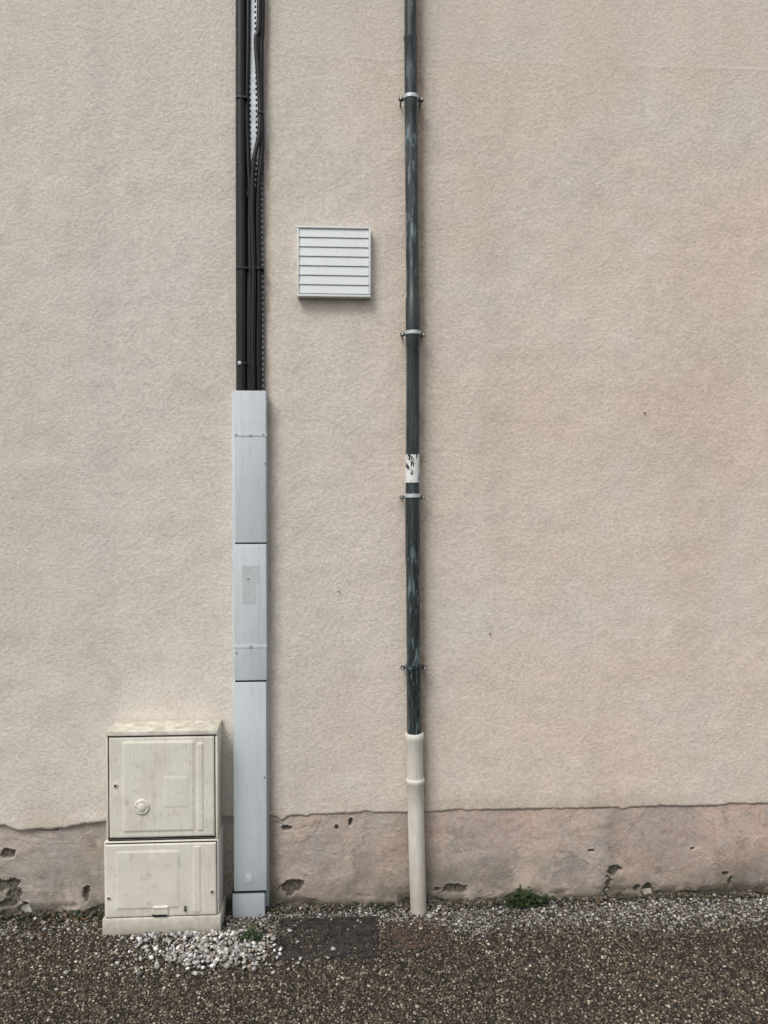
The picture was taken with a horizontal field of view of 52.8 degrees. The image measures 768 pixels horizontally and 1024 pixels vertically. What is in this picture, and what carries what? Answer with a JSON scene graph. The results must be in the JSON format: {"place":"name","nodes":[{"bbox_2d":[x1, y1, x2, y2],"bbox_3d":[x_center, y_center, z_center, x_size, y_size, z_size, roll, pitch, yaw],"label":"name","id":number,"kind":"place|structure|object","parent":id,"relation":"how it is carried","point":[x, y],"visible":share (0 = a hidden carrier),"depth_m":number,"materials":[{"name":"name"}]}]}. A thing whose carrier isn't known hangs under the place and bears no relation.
{"place":"outdoors","nodes":[
{"label":"outdoors","id":0,"kind":"place"},
{"bbox_2d":[0,892,767,1023],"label":"asphalt ground","id":1,"kind":"structure","parent":0,"point":[128,978],"depth_m":2.74,"materials":[{"name":"grey gravel"}]},
{"bbox_2d":[102,720,226,935],"bbox_3d":[-0.876,1.280,3.103,0.458,0.852,0.166,0,1,-3],"label":"utility meter box","id":2,"kind":"object","parent":1,"relation":"on","point":[164,857],"visible":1,"depth_m":3.03,"materials":[{"name":"plastic"}]},
{"bbox_2d":[105,842,216,917],"bbox_3d":[-0.876,1.444,3.039,0.430,0.289,0.029,0,1,-3],"label":"lower door","id":3,"kind":"structure","parent":2,"relation":"in","point":[142,880],"depth_m":3.03,"materials":[{"name":"plastic"}]},
{"bbox_2d":[109,736,214,837],"bbox_3d":[-0.871,1.079,3.038,0.406,0.396,0.026,0,1,-3],"label":"upper door","id":4,"kind":"structure","parent":2,"relation":"in","point":[174,774],"depth_m":3.03,"materials":[{"name":"plastic"}]},
{"bbox_2d":[238,924,267,942],"bbox_3d":[-0.507,1.631,2.989,0.121,0.052,0.076,0,1,-3],"label":"weed plant","id":5,"kind":"object","parent":1,"relation":"on","point":[252,931],"visible":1,"depth_m":2.98,"materials":[{"name":"green plant"}]},
{"bbox_2d":[274,916,378,960],"bbox_3d":[-0.221,1.663,3.006,0.389,0.027,0.274,0,1,-3],"label":"drain cover","id":6,"kind":"object","parent":1,"relation":"on","point":[356,935],"visible":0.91,"depth_m":3.00,"materials":[{"name":"metal"}]},
{"bbox_2d":[20,888,651,911],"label":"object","id":7,"kind":"object","parent":1,"relation":"on","point":[27,907],"visible":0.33,"depth_m":3.27,"materials":[{"name":"green plant"}]},
{"bbox_2d":[232,391,269,917],"bbox_3d":[-0.546,0.628,3.158,0.147,2.236,0.071,0,1,-3],"label":"cable duct cover","id":8,"kind":"object","parent":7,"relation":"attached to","point":[250,891],"visible":0.94,"depth_m":3.13,"materials":[{"name":"galvanised steel"},{"name":"painted metal"}]},
{"bbox_2d":[0,0,767,830],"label":"wall","id":9,"kind":"structure","parent":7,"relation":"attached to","point":[592,198],"depth_m":3.20,"materials":[{"name":"paint"}]},
{"bbox_2d":[235,0,264,390],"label":"electrical cable bundle","id":10,"kind":"object","parent":9,"relation":"attached to","point":[250,293],"visible":0.96,"depth_m":3.10,"materials":[{"name":"black rubber"}]},
{"bbox_2d":[297,226,370,298],"bbox_3d":[-0.204,-1.016,3.151,0.297,0.284,0.044,0,1,-3],"label":"wall vent","id":11,"kind":"object","parent":9,"relation":"attached to","point":[333,262],"depth_m":3.13,"materials":[{"name":"white plastic"}]},
{"bbox_2d":[0,804,767,914],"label":"plinth band","id":12,"kind":"object","parent":7,"relation":"attached to","point":[363,858],"visible":0.68,"depth_m":3.26,"materials":[{"name":"beige concrete"}]},
{"bbox_2d":[399,0,426,915],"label":"drainpipe","id":13,"kind":"object","parent":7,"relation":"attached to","point":[414,666],"visible":0.99,"depth_m":3.13,"materials":[{"name":"green paint"}]},
{"bbox_2d":[0,889,767,921],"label":"pebbles","id":14,"kind":"object","parent":1,"relation":"on","point":[598,899],"visible":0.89,"depth_m":3.23,"materials":[{"name":"gravel"}]},
{"bbox_2d":[1,892,767,987],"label":"pale gravel","id":15,"kind":"structure","parent":1,"relation":"on","point":[204,944],"depth_m":2.93,"materials":[{"name":"grey gravel"}]},
{"bbox_2d":[27,906,753,934],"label":"dead leaves","id":16,"kind":"object","parent":1,"relation":"on","point":[75,918],"visible":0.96,"depth_m":3.10,"materials":[{"name":"brown plant"}]},
{"bbox_2d":[385,920,451,948],"bbox_3d":[0.134,1.662,3.028,0.246,0.027,0.175,0,1,-3],"label":"rusty drain cover","id":17,"kind":"object","parent":1,"relation":"on","point":[399,937],"visible":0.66,"depth_m":3.02,"materials":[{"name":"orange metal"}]},
{"bbox_2d":[502,883,549,908],"bbox_3d":[0.594,1.607,3.241,0.212,0.090,0.100,0,1,-3],"label":"weed plant","id":18,"kind":"object","parent":1,"relation":"on","point":[519,899],"visible":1,"depth_m":3.23,"materials":[{"name":"green plant"}]}
]}

